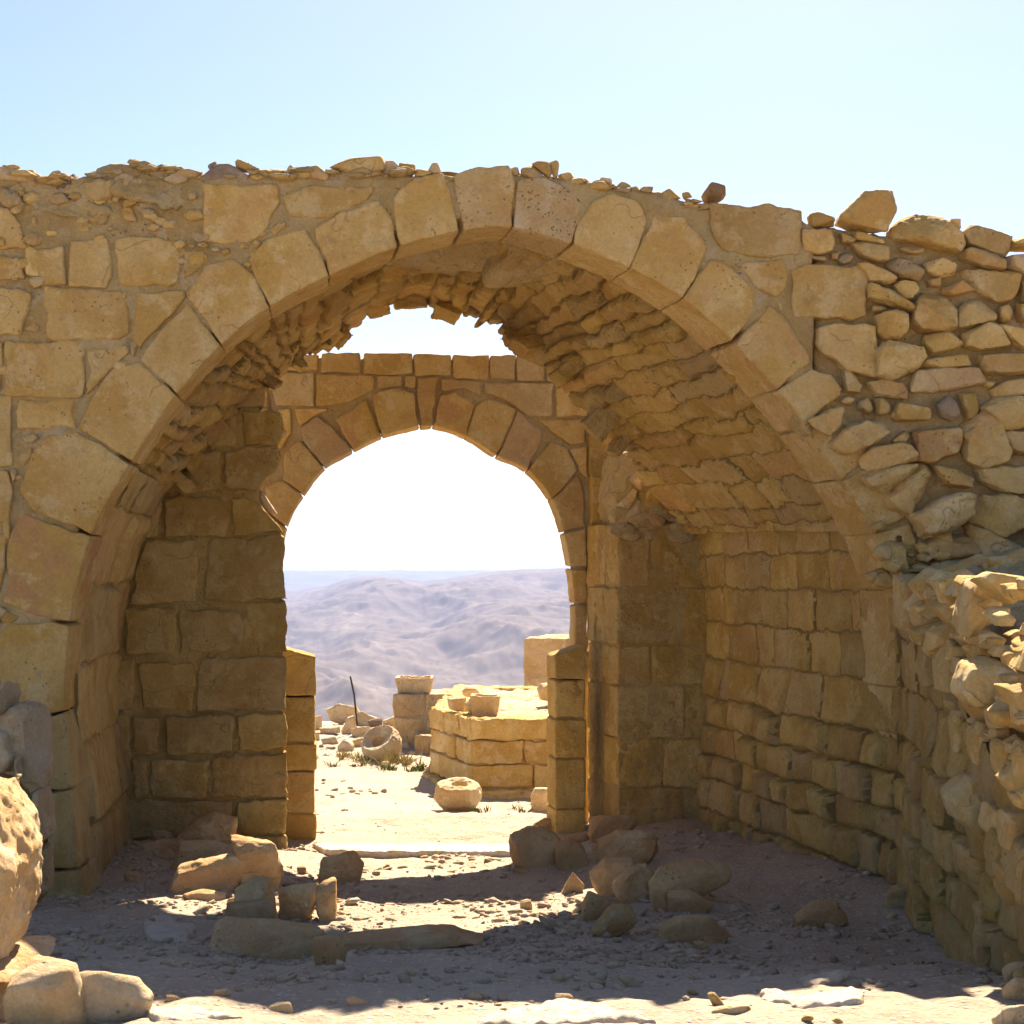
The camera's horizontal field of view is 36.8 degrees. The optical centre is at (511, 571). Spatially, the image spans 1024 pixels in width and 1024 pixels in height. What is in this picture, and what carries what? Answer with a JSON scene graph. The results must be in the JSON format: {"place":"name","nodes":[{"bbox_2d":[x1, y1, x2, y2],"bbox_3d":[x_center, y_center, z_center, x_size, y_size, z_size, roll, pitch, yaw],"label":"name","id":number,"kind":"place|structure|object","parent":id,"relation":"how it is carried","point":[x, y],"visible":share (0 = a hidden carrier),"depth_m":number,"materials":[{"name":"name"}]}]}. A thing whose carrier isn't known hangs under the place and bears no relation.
{"place":"outdoors","nodes":[
{"label":"outdoors","id":0,"kind":"place"},
{"bbox_2d":[283,568,573,723],"bbox_3d":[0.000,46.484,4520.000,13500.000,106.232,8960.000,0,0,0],"label":"hills","id":1,"kind":"structure","parent":0,"point":[373,634],"depth_m":1461.82,"materials":[{"name":"sand"}]},
{"bbox_2d":[0,721,1023,1023],"bbox_3d":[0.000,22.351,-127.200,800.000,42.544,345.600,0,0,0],"label":"ground","id":2,"kind":"structure","parent":0,"point":[780,873],"depth_m":6.30,"materials":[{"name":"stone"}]},
{"bbox_2d":[0,680,56,902],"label":"wall","id":3,"kind":"structure","parent":2,"relation":"on","point":[26,741],"depth_m":6.93,"materials":[{"name":"stone"}]},
{"bbox_2d":[3,954,87,1023],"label":"foreground stone","id":4,"kind":"object","parent":2,"relation":"on","point":[40,989],"visible":1,"depth_m":3.96,"materials":[{"name":"stone"}]},
{"bbox_2d":[53,470,164,878],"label":"side wall","id":5,"kind":"structure","parent":2,"relation":"on","point":[106,778],"depth_m":8.38,"materials":[{"name":"stone"}]},
{"bbox_2d":[79,971,153,1022],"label":"foreground stone","id":6,"kind":"object","parent":2,"relation":"on","point":[113,997],"visible":0.72,"depth_m":4.02,"materials":[{"name":"stone"}]},
{"bbox_2d":[124,871,141,882],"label":"fallen stone","id":7,"kind":"object","parent":2,"relation":"on","point":[132,876],"visible":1,"depth_m":7.77,"materials":[{"name":"stone"}]},
{"bbox_2d":[153,830,170,839],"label":"fallen stone","id":8,"kind":"object","parent":2,"relation":"on","point":[160,834],"visible":0.76,"depth_m":8.91,"materials":[{"name":"stone"}]},
{"bbox_2d":[142,839,183,851],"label":"fallen stone","id":9,"kind":"object","parent":2,"relation":"on","point":[173,844],"visible":0.78,"depth_m":8.45,"materials":[{"name":"stone"}]},
{"bbox_2d":[153,848,173,858],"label":"fallen stone","id":10,"kind":"object","parent":2,"relation":"on","point":[166,853],"visible":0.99,"depth_m":8.33,"materials":[{"name":"stone"}]},
{"bbox_2d":[143,914,196,942],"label":"bedrock slab","id":11,"kind":"structure","parent":2,"relation":"on","point":[169,927],"depth_m":6.47,"materials":[{"name":"stone"}]},
{"bbox_2d":[146,1004,243,1021],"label":"bedrock slab","id":12,"kind":"structure","parent":2,"relation":"on","point":[180,1012],"depth_m":4.03,"materials":[{"name":"stone"}]},
{"bbox_2d":[170,839,232,869],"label":"fallen stone","id":13,"kind":"object","parent":2,"relation":"on","point":[191,850],"visible":0.57,"depth_m":7.98,"materials":[{"name":"stone"}]},
{"bbox_2d":[117,387,287,848],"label":"pier","id":14,"kind":"structure","parent":2,"relation":"on","point":[201,688],"depth_m":9.21,"materials":[{"name":"stone"}]},
{"bbox_2d":[183,889,226,900],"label":"fallen stone","id":15,"kind":"object","parent":2,"relation":"on","point":[204,894],"visible":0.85,"depth_m":7.35,"materials":[{"name":"stone"}]},
{"bbox_2d":[170,852,244,893],"bbox_3d":[-1.474,1.511,7.578,0.400,0.256,0.186,0,0,0],"label":"fallen stone","id":16,"kind":"object","parent":2,"relation":"on","point":[219,872],"visible":0.73,"depth_m":7.51,"materials":[{"name":"stone"}]},
{"bbox_2d":[177,811,237,843],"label":"fallen stone","id":17,"kind":"object","parent":2,"relation":"on","point":[218,826],"visible":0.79,"depth_m":8.81,"materials":[{"name":"stone"}]},
{"bbox_2d":[224,898,278,918],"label":"fallen stone","id":18,"kind":"object","parent":2,"relation":"on","point":[263,908],"visible":0.55,"depth_m":6.75,"materials":[{"name":"stone"}]},
{"bbox_2d":[234,875,277,914],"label":"fallen stone","id":19,"kind":"object","parent":2,"relation":"on","point":[254,887],"visible":0.55,"depth_m":6.83,"materials":[{"name":"stone"}]},
{"bbox_2d":[231,834,283,890],"bbox_3d":[-1.263,1.472,7.647,0.271,0.334,0.244,0,0,0],"label":"fallen stone","id":20,"kind":"object","parent":2,"relation":"on","point":[258,856],"visible":0.66,"depth_m":7.55,"materials":[{"name":"stone"}]},
{"bbox_2d":[210,916,323,959],"bbox_3d":[-0.954,1.445,5.989,0.442,0.203,0.174,0,0,0],"label":"fallen stone","id":21,"kind":"object","parent":2,"relation":"on","point":[270,938],"visible":0.69,"depth_m":5.94,"materials":[{"name":"stone"}]},
{"bbox_2d":[267,1002,293,1012],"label":"foreground stone","id":22,"kind":"object","parent":2,"relation":"on","point":[283,1006],"visible":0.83,"depth_m":4.23,"materials":[{"name":"stone"}]},
{"bbox_2d":[278,882,318,920],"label":"fallen stone","id":23,"kind":"object","parent":2,"relation":"on","point":[297,901],"visible":0.81,"depth_m":6.94,"materials":[{"name":"stone"}]},
{"bbox_2d":[283,646,316,839],"bbox_3d":[-1.405,1.215,9.986,0.308,1.478,0.296,0,0,0],"label":"door jamb","id":24,"kind":"object","parent":2,"relation":"on","point":[300,748],"depth_m":9.85,"materials":[{"name":"stone"}]},
{"bbox_2d":[315,877,336,921],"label":"fallen stone","id":25,"kind":"object","parent":2,"relation":"on","point":[326,901],"visible":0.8,"depth_m":6.95,"materials":[{"name":"stone"}]},
{"bbox_2d":[312,935,346,964],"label":"fallen stone","id":26,"kind":"object","parent":2,"relation":"on","point":[329,949],"visible":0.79,"depth_m":5.09,"materials":[{"name":"stone"}]},
{"bbox_2d":[317,850,363,882],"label":"fallen stone","id":27,"kind":"object","parent":2,"relation":"on","point":[347,866],"visible":0.73,"depth_m":8.09,"materials":[{"name":"stone"}]},
{"bbox_2d":[326,703,358,723],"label":"court stone","id":28,"kind":"object","parent":2,"relation":"on","point":[339,713],"visible":0.79,"depth_m":20.01,"materials":[{"name":"stone"}]},
{"bbox_2d":[337,739,353,750],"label":"court stone","id":29,"kind":"object","parent":2,"relation":"on","point":[344,744],"visible":0.73,"depth_m":16.01,"materials":[{"name":"stone"}]},
{"bbox_2d":[341,715,355,732],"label":"court stone","id":30,"kind":"object","parent":2,"relation":"on","point":[350,722],"visible":0.91,"depth_m":18.03,"materials":[{"name":"stone"}]},
{"bbox_2d":[337,750,372,764],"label":"dry grass","id":31,"kind":"structure","parent":2,"relation":"on","point":[360,757],"depth_m":15.05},
{"bbox_2d":[350,726,369,736],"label":"court stone","id":32,"kind":"object","parent":2,"relation":"on","point":[359,731],"visible":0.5,"depth_m":17.60,"materials":[{"name":"stone"}]},
{"bbox_2d":[353,712,376,724],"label":"court stone","id":33,"kind":"object","parent":2,"relation":"on","point":[363,718],"visible":0.51,"depth_m":18.93,"materials":[{"name":"stone"}]},
{"bbox_2d":[361,725,401,760],"bbox_3d":[-1.289,1.733,15.203,0.403,0.421,0.417,0,0,0],"label":"millstone","id":34,"kind":"object","parent":2,"relation":"on","point":[388,738],"visible":0.85,"depth_m":15.12,"materials":[{"name":"stone"}]},
{"bbox_2d":[366,744,427,765],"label":"dry grass","id":35,"kind":"structure","parent":2,"relation":"on","point":[405,760],"depth_m":14.86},
{"bbox_2d":[376,761,430,771],"bbox_3d":[-0.843,1.797,14.343,0.888,0.154,0.548,0,0,-9],"label":"green weed","id":36,"kind":"object","parent":2,"relation":"on","point":[420,767],"visible":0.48,"depth_m":14.29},
{"bbox_2d":[312,842,510,857],"bbox_3d":[-0.596,1.767,9.437,1.312,0.171,0.279,0,0,2],"label":"door sill","id":37,"kind":"structure","parent":2,"relation":"on","point":[380,850],"depth_m":9.35,"materials":[{"name":"stone"}]},
{"bbox_2d":[341,924,483,950],"bbox_3d":[-0.422,1.504,6.237,0.626,0.102,0.246,0,0,0],"label":"fallen stone","id":38,"kind":"object","parent":2,"relation":"on","point":[426,936],"visible":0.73,"depth_m":6.17,"materials":[{"name":"stone"}]},
{"bbox_2d":[392,689,450,753],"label":"wall","id":39,"kind":"structure","parent":2,"relation":"on","point":[411,722],"depth_m":16.21,"materials":[{"name":"stone"}]},
{"bbox_2d":[395,675,433,692],"bbox_3d":[-1.047,1.213,16.503,0.404,0.178,0.350,0,0,0],"label":"stone basin","id":40,"kind":"object","parent":39,"relation":"on","point":[414,684],"visible":1,"depth_m":16.34,"materials":[{"name":"stone"}]},
{"bbox_2d":[259,352,610,822],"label":"gate arch","id":41,"kind":"structure","parent":2,"relation":"on","point":[523,415],"depth_m":10.59,"materials":[{"name":"stone"}]},
{"bbox_2d":[434,777,481,810],"bbox_3d":[-0.408,1.686,11.607,0.367,0.243,0.363,0,0,0],"label":"millstone","id":42,"kind":"object","parent":2,"relation":"on","point":[458,794],"visible":0.98,"depth_m":11.48,"materials":[{"name":"stone"}]},
{"bbox_2d":[422,684,589,799],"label":"stone platform","id":43,"kind":"structure","parent":2,"relation":"on","point":[503,753],"depth_m":12.76,"materials":[{"name":"stone"}]},
{"bbox_2d":[447,696,465,711],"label":"broken stone","id":44,"kind":"object","parent":43,"relation":"on","point":[456,703],"visible":0.96,"depth_m":13.27,"materials":[{"name":"stone"}]},
{"bbox_2d":[462,685,481,696],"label":"broken stone","id":45,"kind":"object","parent":43,"relation":"on","point":[468,690],"visible":0.75,"depth_m":13.67,"materials":[{"name":"stone"}]},
{"bbox_2d":[470,693,499,715],"bbox_3d":[-0.229,1.143,13.101,0.258,0.203,0.307,0,0,0],"label":"stone trough","id":46,"kind":"object","parent":43,"relation":"on","point":[484,704],"visible":0.88,"depth_m":12.96,"materials":[{"name":"stone"}]},
{"bbox_2d":[537,683,546,700],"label":"round stone","id":47,"kind":"object","parent":43,"relation":"on","point":[542,690],"visible":0.53,"depth_m":13.91,"materials":[{"name":"stone"}]},
{"bbox_2d":[0,163,1023,897],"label":"arch wall","id":48,"kind":"structure","parent":2,"relation":"on","point":[880,381],"depth_m":7.44,"materials":[{"name":"stone"}]},
{"bbox_2d":[0,167,40,182],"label":"loose stone","id":49,"kind":"object","parent":48,"relation":"on","point":[5,174],"visible":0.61,"depth_m":7.43,"materials":[{"name":"stone"}]},
{"bbox_2d":[11,170,36,177],"bbox_3d":[-2.361,-1.922,7.455,0.120,0.035,0.123,0,0,0],"label":"rubble bit","id":50,"kind":"object","parent":48,"relation":"on","point":[21,173],"visible":1,"depth_m":7.40,"materials":[{"name":"stone"}]},
{"bbox_2d":[84,180,112,200],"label":"loose stone","id":51,"kind":"object","parent":48,"relation":"on","point":[98,192],"visible":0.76,"depth_m":7.42,"materials":[{"name":"stone"}]},
{"bbox_2d":[164,172,187,183],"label":"loose stone","id":52,"kind":"object","parent":48,"relation":"on","point":[176,178],"visible":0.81,"depth_m":7.43,"materials":[{"name":"stone"}]},
{"bbox_2d":[175,169,199,177],"bbox_3d":[-1.574,-1.930,7.472,0.121,0.043,0.124,0,0,0],"label":"rubble bit","id":53,"kind":"object","parent":48,"relation":"on","point":[189,173],"visible":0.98,"depth_m":7.43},
{"bbox_2d":[199,164,248,180],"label":"loose stone","id":54,"kind":"object","parent":48,"relation":"on","point":[217,171],"visible":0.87,"depth_m":7.45,"materials":[{"name":"stone"}]},
{"bbox_2d":[249,169,267,176],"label":"loose stone","id":55,"kind":"object","parent":48,"relation":"on","point":[263,172],"visible":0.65,"depth_m":7.46,"materials":[{"name":"stone"}]},
{"bbox_2d":[235,159,258,172],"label":"loose stone","id":56,"kind":"object","parent":55,"relation":"on","point":[241,165],"visible":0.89,"depth_m":7.46,"materials":[{"name":"stone"}]},
{"bbox_2d":[267,173,298,181],"bbox_3d":[-1.107,-1.911,7.456,0.150,0.045,0.134,0,0,0],"label":"rubble bit","id":57,"kind":"object","parent":48,"relation":"on","point":[286,177],"visible":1,"depth_m":7.40,"materials":[{"name":"stone"}]},
{"bbox_2d":[310,165,328,180],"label":"loose stone","id":58,"kind":"object","parent":48,"relation":"on","point":[318,173],"visible":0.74,"depth_m":7.44,"materials":[{"name":"stone"}]},
{"bbox_2d":[329,156,385,171],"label":"loose stone","id":59,"kind":"object","parent":48,"relation":"on","point":[372,163],"visible":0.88,"depth_m":7.43,"materials":[{"name":"stone"}]},
{"bbox_2d":[388,168,410,177],"bbox_3d":[-0.540,-1.931,7.461,0.120,0.046,0.122,0,0,0],"label":"rubble bit","id":60,"kind":"object","parent":48,"relation":"on","point":[399,173],"visible":1,"depth_m":7.42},
{"bbox_2d":[127,172,838,534],"bbox_3d":[-0.253,-1.188,9.114,4.523,1.970,2.819,0,0,0],"label":"barrel vault","id":61,"kind":"object","parent":48,"relation":"on","point":[669,406],"visible":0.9,"depth_m":8.68,"materials":[{"name":"stone"}]},
{"bbox_2d":[521,165,543,177],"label":"loose stone","id":62,"kind":"object","parent":48,"relation":"on","point":[531,171],"visible":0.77,"depth_m":7.45,"materials":[{"name":"stone"}]},
{"bbox_2d":[532,160,551,177],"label":"loose stone","id":63,"kind":"object","parent":48,"relation":"on","point":[544,168],"visible":1,"depth_m":7.46,"materials":[{"name":"stone"}]},
{"bbox_2d":[590,181,610,190],"bbox_3d":[0.422,-1.872,7.484,0.121,0.050,0.124,0,0,0],"label":"rubble bit","id":64,"kind":"object","parent":48,"relation":"on","point":[600,185],"visible":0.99,"depth_m":7.43,"materials":[{"name":"stone"}]},
{"bbox_2d":[701,182,725,203],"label":"loose stone","id":65,"kind":"object","parent":48,"relation":"on","point":[713,192],"visible":0.91,"depth_m":7.42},
{"bbox_2d":[834,190,896,233],"bbox_3d":[1.729,-1.755,7.559,0.285,0.218,0.316,0,0,0],"label":"loose stone","id":66,"kind":"object","parent":48,"relation":"on","point":[872,212],"visible":0.98,"depth_m":7.42,"materials":[{"name":"stone"}]},
{"bbox_2d":[886,214,965,255],"bbox_3d":[2.023,-1.643,7.558,0.366,0.221,0.339,0,0,0],"label":"loose stone","id":67,"kind":"object","parent":48,"relation":"on","point":[939,234],"visible":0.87,"depth_m":7.43,"materials":[{"name":"stone"}]},
{"bbox_2d":[957,247,1006,270],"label":"loose stone","id":68,"kind":"object","parent":48,"relation":"on","point":[980,258],"visible":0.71,"depth_m":7.41,"materials":[{"name":"stone"}]},
{"bbox_2d":[962,225,1012,258],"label":"loose stone","id":69,"kind":"object","parent":68,"relation":"on","point":[988,240],"visible":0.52,"depth_m":7.43,"materials":[{"name":"stone"}]},
{"bbox_2d":[1005,254,1023,276],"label":"loose stone","id":70,"kind":"object","parent":48,"relation":"on","point":[1015,262],"visible":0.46,"depth_m":7.42,"materials":[{"name":"stone"}]},
{"bbox_2d":[1009,238,1023,251],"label":"loose stone","id":71,"kind":"object","parent":70,"relation":"on","point":[1017,244],"visible":0.78,"depth_m":7.47,"materials":[{"name":"stone"}]},
{"bbox_2d":[508,825,559,867],"bbox_3d":[0.126,1.565,8.594,0.294,0.259,0.175,0,0,24],"label":"fallen stone","id":72,"kind":"object","parent":2,"relation":"on","point":[531,846],"visible":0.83,"depth_m":8.55,"materials":[{"name":"stone"}]},
{"bbox_2d":[531,787,547,811],"bbox_3d":[0.221,1.727,11.506,0.164,0.220,0.101,0,0,0],"label":"stone block","id":73,"kind":"object","parent":2,"relation":"on","point":[539,801],"depth_m":11.47,"materials":[{"name":"stone"}]},
{"bbox_2d":[523,634,590,686],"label":"wall","id":74,"kind":"structure","parent":2,"relation":"on","point":[537,649],"depth_m":17.61,"materials":[{"name":"stone"}]},
{"bbox_2d":[476,998,655,1023],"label":"bedrock slab","id":75,"kind":"structure","parent":2,"relation":"on","point":[564,1010],"depth_m":4.05,"materials":[{"name":"stone"}]},
{"bbox_2d":[546,644,586,833],"bbox_3d":[0.364,1.224,10.331,0.218,1.462,0.319,0,0,-11],"label":"door jamb","id":76,"kind":"object","parent":2,"relation":"on","point":[566,745],"depth_m":10.20,"materials":[{"name":"stone"}]},
{"bbox_2d":[555,837,588,869],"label":"fallen stone","id":77,"kind":"object","parent":2,"relation":"on","point":[570,853],"visible":0.8,"depth_m":8.43,"materials":[{"name":"stone"}]},
{"bbox_2d":[561,872,583,893],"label":"fallen stone","id":78,"kind":"object","parent":2,"relation":"on","point":[574,882],"visible":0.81,"depth_m":7.58,"materials":[{"name":"stone"}]},
{"bbox_2d":[557,833,589,841],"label":"fallen stone","id":79,"kind":"object","parent":2,"relation":"on","point":[581,837],"visible":0.29,"depth_m":9.47,"materials":[{"name":"stone"}]},
{"bbox_2d":[581,891,611,920],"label":"fallen stone","id":80,"kind":"object","parent":2,"relation":"on","point":[594,906],"visible":0.98,"depth_m":6.76,"materials":[{"name":"stone"}]},
{"bbox_2d":[589,857,634,896],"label":"fallen stone","id":81,"kind":"object","parent":2,"relation":"on","point":[605,872],"visible":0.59,"depth_m":7.40,"materials":[{"name":"stone"}]},
{"bbox_2d":[588,814,636,842],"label":"fallen stone","id":82,"kind":"object","parent":2,"relation":"on","point":[600,826],"visible":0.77,"depth_m":9.24,"materials":[{"name":"stone"}]},
{"bbox_2d":[590,903,636,936],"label":"fallen stone","id":83,"kind":"object","parent":2,"relation":"on","point":[616,919],"visible":0.83,"depth_m":6.29,"materials":[{"name":"stone"}]},
{"bbox_2d":[597,829,658,861],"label":"fallen stone","id":84,"kind":"object","parent":2,"relation":"on","point":[611,844],"visible":0.59,"depth_m":8.39,"materials":[{"name":"stone"}]},
{"bbox_2d":[617,975,642,986],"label":"foreground stone","id":85,"kind":"object","parent":2,"relation":"on","point":[629,981],"visible":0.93,"depth_m":4.67,"materials":[{"name":"stone"}]},
{"bbox_2d":[611,863,653,903],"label":"fallen stone","id":86,"kind":"object","parent":2,"relation":"on","point":[629,885],"visible":0.81,"depth_m":7.20,"materials":[{"name":"stone"}]},
{"bbox_2d":[615,838,657,863],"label":"fallen stone","id":87,"kind":"object","parent":2,"relation":"on","point":[641,851],"visible":0.68,"depth_m":8.35,"materials":[{"name":"stone"}]},
{"bbox_2d":[586,451,706,825],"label":"pier","id":88,"kind":"structure","parent":2,"relation":"on","point":[646,620],"depth_m":9.96,"materials":[{"name":"stone"}]},
{"bbox_2d":[653,891,667,911],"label":"fallen stone","id":89,"kind":"object","parent":2,"relation":"on","point":[659,900],"visible":0.88,"depth_m":6.97,"materials":[{"name":"stone"}]},
{"bbox_2d":[648,858,731,902],"bbox_3d":[0.828,1.474,7.189,0.384,0.258,0.144,0,0,0],"label":"fallen stone","id":90,"kind":"object","parent":2,"relation":"on","point":[702,877],"visible":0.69,"depth_m":7.13,"materials":[{"name":"stone"}]},
{"bbox_2d":[667,889,713,912],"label":"fallen stone","id":91,"kind":"object","parent":2,"relation":"on","point":[685,900],"visible":0.79,"depth_m":6.95,"materials":[{"name":"stone"}]},
{"bbox_2d":[658,915,729,943],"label":"fallen stone","id":92,"kind":"object","parent":2,"relation":"on","point":[707,929],"visible":0.63,"depth_m":6.21,"materials":[{"name":"stone"}]},
{"bbox_2d":[711,1005,750,1013],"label":"foreground stone","id":93,"kind":"object","parent":2,"relation":"on","point":[735,1009],"visible":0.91,"depth_m":4.14,"materials":[{"name":"stone"}]},
{"bbox_2d":[760,986,864,1008],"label":"bedrock slab","id":94,"kind":"structure","parent":2,"relation":"on","point":[850,995],"depth_m":4.21,"materials":[{"name":"stone"}]},
{"bbox_2d":[794,899,847,927],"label":"fallen stone","id":95,"kind":"object","parent":2,"relation":"on","point":[818,913],"visible":0.84,"depth_m":6.66,"materials":[{"name":"stone"}]},
{"bbox_2d":[801,970,852,986],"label":"bedrock slab","id":96,"kind":"structure","parent":2,"relation":"on","point":[836,977],"depth_m":4.59,"materials":[{"name":"stone"}]},
{"bbox_2d":[696,530,1023,977],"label":"side wall","id":97,"kind":"structure","parent":2,"relation":"on","point":[800,755],"depth_m":8.11,"materials":[{"name":"stone"}]},
{"bbox_2d":[884,884,906,907],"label":"fallen stone","id":98,"kind":"object","parent":2,"relation":"on","point":[896,896],"visible":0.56,"depth_m":6.86,"materials":[{"name":"stone"}]},
{"bbox_2d":[892,543,1023,923],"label":"broken wall","id":99,"kind":"structure","parent":2,"relation":"on","point":[960,621],"depth_m":5.28,"materials":[{"name":"stone"}]},
{"bbox_2d":[991,1005,1023,1023],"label":"foreground stone","id":100,"kind":"object","parent":2,"relation":"on","point":[1013,1014],"visible":1,"depth_m":4.01,"materials":[{"name":"stone"}]},
{"bbox_2d":[1001,978,1023,999],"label":"foreground stone","id":101,"kind":"object","parent":2,"relation":"on","point":[1013,989],"visible":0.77,"depth_m":4.28,"materials":[{"name":"stone"}]},
{"bbox_2d":[1002,961,1023,981],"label":"foreground stone","id":102,"kind":"object","parent":2,"relation":"on","point":[1008,970],"visible":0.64,"depth_m":4.57,"materials":[{"name":"stone"}]},
{"bbox_2d":[0,0,1023,570],"label":"sky","id":103,"kind":"structure","parent":0,"point":[807,106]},
{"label":"foreground stone","id":104,"kind":"object","parent":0,"visible":0},
{"bbox_2d":[0,935,56,989],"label":"foreground stone","id":105,"kind":"object","parent":104,"relation":"on","point":[24,951],"visible":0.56,"depth_m":4.28,"materials":[{"name":"stone"}]},
{"bbox_2d":[0,774,42,958],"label":"boulder","id":106,"kind":"object","parent":105,"relation":"on","point":[21,857],"visible":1,"depth_m":4.19,"materials":[{"name":"stone"}]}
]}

